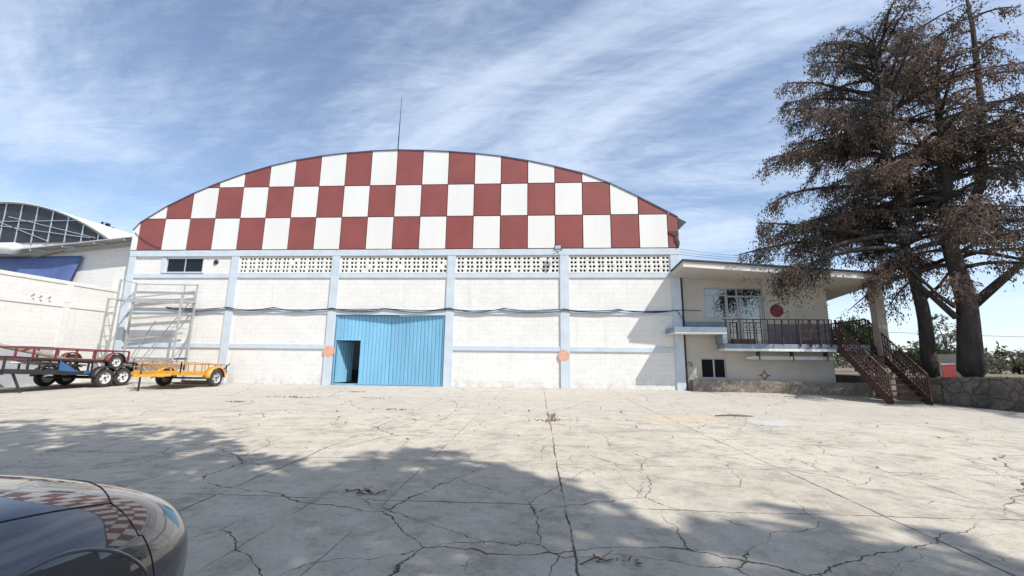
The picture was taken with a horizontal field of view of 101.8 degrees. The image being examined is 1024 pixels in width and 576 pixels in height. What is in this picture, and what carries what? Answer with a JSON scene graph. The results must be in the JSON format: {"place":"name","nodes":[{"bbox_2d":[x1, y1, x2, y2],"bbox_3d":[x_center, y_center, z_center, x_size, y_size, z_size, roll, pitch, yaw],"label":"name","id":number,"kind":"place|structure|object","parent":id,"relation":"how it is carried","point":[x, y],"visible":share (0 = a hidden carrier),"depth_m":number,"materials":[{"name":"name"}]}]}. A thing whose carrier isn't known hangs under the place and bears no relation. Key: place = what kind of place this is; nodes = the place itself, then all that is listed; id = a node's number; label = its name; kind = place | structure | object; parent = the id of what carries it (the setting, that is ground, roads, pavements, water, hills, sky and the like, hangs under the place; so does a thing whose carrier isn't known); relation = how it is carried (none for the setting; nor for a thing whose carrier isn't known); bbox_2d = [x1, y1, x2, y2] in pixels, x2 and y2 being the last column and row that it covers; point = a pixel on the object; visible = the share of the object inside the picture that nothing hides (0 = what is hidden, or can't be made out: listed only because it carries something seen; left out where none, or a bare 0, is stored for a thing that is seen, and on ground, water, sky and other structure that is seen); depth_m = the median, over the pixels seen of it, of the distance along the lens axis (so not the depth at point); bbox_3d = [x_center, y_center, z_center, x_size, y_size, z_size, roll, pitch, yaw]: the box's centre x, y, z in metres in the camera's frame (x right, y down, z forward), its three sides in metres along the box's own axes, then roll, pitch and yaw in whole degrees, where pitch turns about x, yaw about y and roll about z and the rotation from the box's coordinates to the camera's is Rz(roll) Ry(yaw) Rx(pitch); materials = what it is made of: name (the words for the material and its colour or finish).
{"place":"outdoors","nodes":[
{"label":"outdoors","id":0,"kind":"place"},
{"bbox_2d":[0,378,1023,575],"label":"ground","id":1,"kind":"structure","parent":0,"point":[473,484],"depth_m":4.75,"materials":[{"name":"concrete"}]},
{"bbox_2d":[0,270,117,387],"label":"boundary wall","id":2,"kind":"structure","parent":1,"relation":"on","point":[68,314],"depth_m":17.09,"materials":[{"name":"white paint"}]},
{"bbox_2d":[0,236,132,368],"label":"warehouse","id":3,"kind":"structure","parent":1,"relation":"on","point":[103,262],"depth_m":20.21,"materials":[{"name":"white paint"}]},
{"bbox_2d":[0,256,82,280],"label":"tarpaulin","id":4,"kind":"object","parent":3,"relation":"hanging from","point":[60,267],"visible":0.59,"depth_m":20.25,"materials":[{"name":"blue plastic"}]},
{"bbox_2d":[0,356,137,392],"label":"utility trailer","id":5,"kind":"object","parent":1,"relation":"on","point":[62,373],"visible":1,"depth_m":15.97,"materials":[{"name":"blue metal"}]},
{"bbox_2d":[0,346,129,367],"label":"flatbed trailer","id":6,"kind":"object","parent":5,"relation":"on","point":[112,359],"visible":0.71,"depth_m":16.25,"materials":[{"name":"red metal"}]},
{"bbox_2d":[0,343,68,362],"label":"timber pole","id":7,"kind":"object","parent":6,"relation":"on","point":[40,353],"visible":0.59,"depth_m":15.41,"materials":[{"name":"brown wood"}]},
{"bbox_2d":[18,362,82,366],"bbox_3d":[-16.625,2.776,15.039,0.056,0.208,1.910,-1,-10,8],"label":"aluminium tube","id":8,"kind":"object","parent":6,"relation":"in","point":[46,364],"visible":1,"depth_m":14.75,"materials":[{"name":"metal"}]},
{"bbox_2d":[23,360,86,365],"bbox_3d":[-16.616,2.752,15.195,0.056,0.208,1.910,-1,-10,8],"label":"aluminium tube","id":9,"kind":"object","parent":6,"relation":"in","point":[55,363],"visible":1,"depth_m":15.07,"materials":[{"name":"silver metal"}]},
{"bbox_2d":[0,474,187,575],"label":"parked car","id":10,"kind":"object","parent":1,"relation":"on","point":[49,526],"visible":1,"depth_m":1.39,"materials":[{"name":"black paint"}]},
{"bbox_2d":[91,279,198,384],"bbox_3d":[-16.025,1.894,18.267,3.490,4.491,0.900,0,-10,4],"label":"scaffold","id":11,"kind":"object","parent":1,"relation":"on","point":[180,301],"visible":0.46,"depth_m":18.39,"materials":[{"name":"metal"}]},
{"bbox_2d":[131,361,226,390],"bbox_3d":[-13.203,3.380,16.205,2.390,1.049,3.248,0,-10,4],"label":"utility trailer","id":12,"kind":"object","parent":1,"relation":"on","point":[212,376],"visible":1,"depth_m":16.56,"materials":[{"name":"metal"}]},
{"bbox_2d":[171,382,206,383],"bbox_3d":[-13.638,4.066,17.784,2.300,0.080,0.200,0,-10,4],"label":"timber plank","id":13,"kind":"object","parent":1,"relation":"on","point":[188,382],"visible":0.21,"depth_m":17.69,"materials":[{"name":"grey wood"}]},
{"bbox_2d":[181,380,205,381],"bbox_3d":[-13.478,4.059,17.938,1.600,0.150,0.100,0,-10,4],"label":"timber plank","id":14,"kind":"object","parent":1,"relation":"on","point":[193,380],"visible":0.29,"depth_m":17.91,"materials":[{"name":"grey wood"}]},
{"bbox_2d":[349,486,373,493],"bbox_3d":[-1.477,1.975,4.056,0.231,0.037,0.130,3,-10,-12],"label":"stick","id":15,"kind":"object","parent":1,"relation":"on","point":[360,490],"visible":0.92,"depth_m":4.09,"materials":[{"name":"grey wood"}]},
{"bbox_2d":[114,149,686,389],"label":"hangar","id":16,"kind":"structure","parent":1,"relation":"on","point":[404,229],"depth_m":18.54,"materials":[{"name":"white paint"}]},
{"bbox_2d":[160,257,203,272],"bbox_3d":[-15.242,-1.053,19.304,2.140,0.770,0.170,0,-10,4],"label":"window","id":17,"kind":"structure","parent":16,"relation":"in","point":[174,265],"depth_m":19.35,"materials":[{"name":"glass"}]},
{"bbox_2d":[397,99,401,148],"bbox_3d":[-5.463,-7.864,20.168,0.160,3.090,0.160,0,-10,4],"label":"antenna mast","id":18,"kind":"object","parent":16,"relation":"on","point":[399,127],"visible":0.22,"depth_m":20.12,"materials":[{"name":"metal"}]},
{"bbox_2d":[167,307,683,323],"bbox_3d":[-4.261,1.212,18.119,22.974,0.740,0.040,0,-10,4],"label":"power cable","id":19,"kind":"object","parent":16,"relation":"attached to","point":[435,309],"visible":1,"depth_m":18.11,"materials":[{"name":"black rubber"}]},
{"bbox_2d":[167,308,684,325],"bbox_3d":[-4.261,1.239,18.114,22.975,0.686,0.041,0,-10,4],"label":"power cable","id":20,"kind":"object","parent":16,"relation":"attached to","point":[429,311],"visible":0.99,"depth_m":18.09,"materials":[{"name":"black rubber"}]},
{"bbox_2d":[186,307,699,311],"bbox_3d":[-3.891,0.953,18.184,23.701,0.140,0.105,0,-10,4],"label":"power cable","id":21,"kind":"object","parent":16,"relation":"attached to","point":[476,311],"visible":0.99,"depth_m":17.90,"materials":[{"name":"black rubber"}]},
{"bbox_2d":[553,244,561,251],"bbox_3d":[1.979,-1.743,18.051,0.396,0.234,0.463,0,-10,4],"label":"floodlight","id":22,"kind":"object","parent":16,"relation":"attached to","point":[557,246],"visible":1,"depth_m":17.90,"materials":[{"name":"metal"}]},
{"bbox_2d":[546,413,557,419],"bbox_3d":[0.881,2.782,8.970,0.288,0.268,0.179,-3,-10,20],"label":"weed","id":23,"kind":"object","parent":1,"relation":"on","point":[552,415],"visible":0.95,"depth_m":8.95,"materials":[{"name":"green plant"}]},
{"bbox_2d":[580,550,613,564],"bbox_3d":[0.567,1.770,2.718,0.279,0.035,0.071,5,-11,-24],"label":"stick","id":24,"kind":"object","parent":1,"relation":"on","point":[594,557],"visible":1,"depth_m":2.72,"materials":[{"name":"grey wood"}]},
{"bbox_2d":[183,391,1016,565],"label":"fallen leaves","id":25,"kind":"object","parent":1,"relation":"on","point":[368,491],"visible":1,"depth_m":8.87,"materials":[{"name":"brown plant"}]},
{"bbox_2d":[685,338,688,389],"bbox_3d":[7.199,3.081,17.158,0.028,2.270,0.032,0,-10,4],"label":"conduit","id":26,"kind":"object","parent":1,"relation":"on","point":[686,362],"visible":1,"depth_m":17.15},
{"bbox_2d":[715,414,752,416],"bbox_3d":[5.322,3.056,9.995,0.904,0.048,0.144,0,-10,4],"label":"stick","id":27,"kind":"object","parent":1,"relation":"on","point":[735,415],"visible":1,"depth_m":9.96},
{"bbox_2d":[666,259,897,399],"bbox_3d":[10.610,2.290,19.990,7.990,5.430,8.850,0,-10,4],"label":"office annex","id":28,"kind":"object","parent":1,"relation":"on","point":[722,300],"visible":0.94,"depth_m":17.13,"materials":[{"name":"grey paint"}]},
{"bbox_2d":[681,278,684,326],"bbox_3d":[7.229,0.548,17.596,0.028,2.330,0.032,0,-10,4],"label":"conduit","id":29,"kind":"object","parent":28,"relation":"attached to","point":[682,300],"visible":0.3,"depth_m":17.61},
{"bbox_2d":[701,358,726,378],"bbox_3d":[8.314,3.319,17.201,1.004,0.814,0.060,0,-10,4],"label":"basement window","id":30,"kind":"structure","parent":28,"relation":"in","point":[710,367],"depth_m":17.19,"materials":[{"name":"glass"}]},
{"bbox_2d":[703,288,726,317],"bbox_3d":[8.607,0.642,17.648,0.915,1.275,0.060,0,-10,4],"label":"window","id":31,"kind":"structure","parent":28,"relation":"in","point":[714,298],"depth_m":17.64,"materials":[{"name":"glass"}]},
{"bbox_2d":[731,339,754,343],"bbox_3d":[9.291,2.143,16.702,0.900,0.190,0.185,0,-10,4],"label":"planter box","id":32,"kind":"object","parent":28,"relation":"on","point":[745,341],"visible":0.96,"depth_m":16.61,"materials":[{"name":"orange metal"}]},
{"bbox_2d":[725,288,766,343],"bbox_3d":[9.806,1.183,17.481,1.490,2.370,0.060,0,-10,4],"label":"balcony door","id":33,"kind":"structure","parent":28,"relation":"in","point":[740,304],"depth_m":17.50,"materials":[{"name":"glass"}]},
{"bbox_2d":[770,305,782,316],"bbox_3d":[11.046,0.952,17.356,0.520,0.520,0.035,0,-10,4],"label":"round sign","id":34,"kind":"object","parent":28,"relation":"attached to","point":[775,312],"visible":0.84,"depth_m":17.34,"materials":[{"name":"red metal"}]},
{"bbox_2d":[746,351,834,360],"bbox_3d":[11.100,2.701,16.640,3.380,0.388,0.230,0,-10,4],"label":"duct","id":35,"kind":"object","parent":28,"relation":"hanging from","point":[825,357],"visible":0.94,"depth_m":16.54,"materials":[{"name":"metal"}]},
{"bbox_2d":[690,380,944,404],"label":"stone wall","id":36,"kind":"structure","parent":1,"relation":"on","point":[833,388],"depth_m":16.28,"materials":[{"name":"grey stone"}]},
{"bbox_2d":[834,320,933,404],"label":"steel staircase","id":37,"kind":"structure","parent":1,"relation":"on","point":[916,389],"depth_m":14.97,"materials":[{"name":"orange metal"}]},
{"bbox_2d":[940,377,1023,411],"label":"retaining wall","id":38,"kind":"structure","parent":1,"relation":"on","point":[996,393],"depth_m":13.19,"materials":[{"name":"stone"}]},
{"bbox_2d":[940,363,956,376],"bbox_3d":[14.729,2.771,14.022,0.380,0.479,0.120,-4,-11,23],"label":"red panel","id":39,"kind":"object","parent":38,"relation":"on","point":[948,369],"visible":1,"depth_m":14.00,"materials":[{"name":"paint"}]},
{"bbox_2d":[0,0,1023,364],"label":"sky","id":40,"kind":"structure","parent":0,"point":[115,113],"materials":[{"name":"blue"}]},
{"bbox_2d":[681,249,784,257],"bbox_3d":[19.858,-2.998,33.687,30.483,4.374,0.024,8,-12,-37],"label":"overhead wire","id":41,"kind":"object","parent":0,"point":[735,255],"visible":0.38,"depth_m":30.96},
{"bbox_2d":[683,252,814,259],"bbox_3d":[19.855,-2.821,33.657,30.483,4.374,0.024,8,-12,-37],"label":"overhead wire","id":42,"kind":"object","parent":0,"point":[731,257],"visible":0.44,"depth_m":29.68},
{"bbox_2d":[834,366,1023,384],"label":"terrace","id":43,"kind":"structure","parent":0,"point":[847,375],"depth_m":18.07,"materials":[{"name":"concrete"}]},
{"bbox_2d":[830,316,875,371],"bbox_3d":[21.967,4.205,27.035,4.836,4.934,2.857,0,-10,4],"label":"leafy tree","id":44,"kind":"object","parent":43,"relation":"on","point":[864,327],"visible":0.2,"depth_m":26.91,"materials":[{"name":"green plant"}]},
{"bbox_2d":[736,0,1023,377],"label":"conifer tree","id":45,"kind":"object","parent":43,"relation":"on","point":[863,131],"visible":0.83,"depth_m":16.12,"materials":[{"name":"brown plant"}]},
{"bbox_2d":[860,350,923,374],"bbox_3d":[17.010,3.444,18.170,3.185,1.495,1.327,0,-10,4],"label":"bush","id":46,"kind":"object","parent":43,"relation":"on","point":[913,356],"visible":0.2,"depth_m":17.99,"materials":[{"name":"green plant"}]},
{"bbox_2d":[830,0,1023,377],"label":"conifer tree","id":47,"kind":"object","parent":43,"relation":"on","point":[968,302],"visible":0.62,"depth_m":15.12,"materials":[{"name":"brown plant"}]},
{"bbox_2d":[833,341,1023,369],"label":"scrub","id":48,"kind":"object","parent":43,"relation":"on","point":[843,363],"visible":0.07,"depth_m":45.99,"materials":[{"name":"green plant"}]},
{"bbox_2d":[906,344,955,360],"bbox_3d":[19.408,3.417,19.022,2.180,1.894,1.391,0,-10,4],"label":"bush","id":49,"kind":"object","parent":43,"relation":"on","point":[944,351],"visible":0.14,"depth_m":18.87,"materials":[{"name":"green plant"}]},
{"bbox_2d":[937,354,961,376],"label":"block wall","id":50,"kind":"structure","parent":43,"relation":"on","point":[946,358],"depth_m":17.67,"materials":[{"name":"grey concrete"}]},
{"bbox_2d":[907,314,996,364],"bbox_3d":[24.053,3.219,22.740,3.722,3.655,1.850,0,-10,4],"label":"dry shrub","id":51,"kind":"object","parent":43,"relation":"on","point":[945,336],"visible":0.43,"depth_m":22.74,"materials":[{"name":"green plant"}]},
{"bbox_2d":[934,375,1023,379],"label":"dry grass","id":52,"kind":"structure","parent":43,"relation":"on","point":[1019,378],"depth_m":14.13,"materials":[{"name":"beige plant"}]},
{"bbox_2d":[986,345,1023,373],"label":"bush","id":53,"kind":"object","parent":43,"relation":"on","point":[1016,366],"visible":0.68,"depth_m":24.16,"materials":[{"name":"green plant"}]},
{"bbox_2d":[895,230,1023,250],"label":"overhead wire","id":54,"kind":"object","parent":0,"point":[956,241],"visible":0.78,"depth_m":14.10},
{"label":"terrain","id":55,"kind":"structure","parent":0,"visible":0},
{"bbox_2d":[0,201,132,247],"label":"arched hangar","id":56,"kind":"structure","parent":55,"relation":"on","point":[25,225],"depth_m":38.32,"materials":[{"name":"white paint"}]}
]}

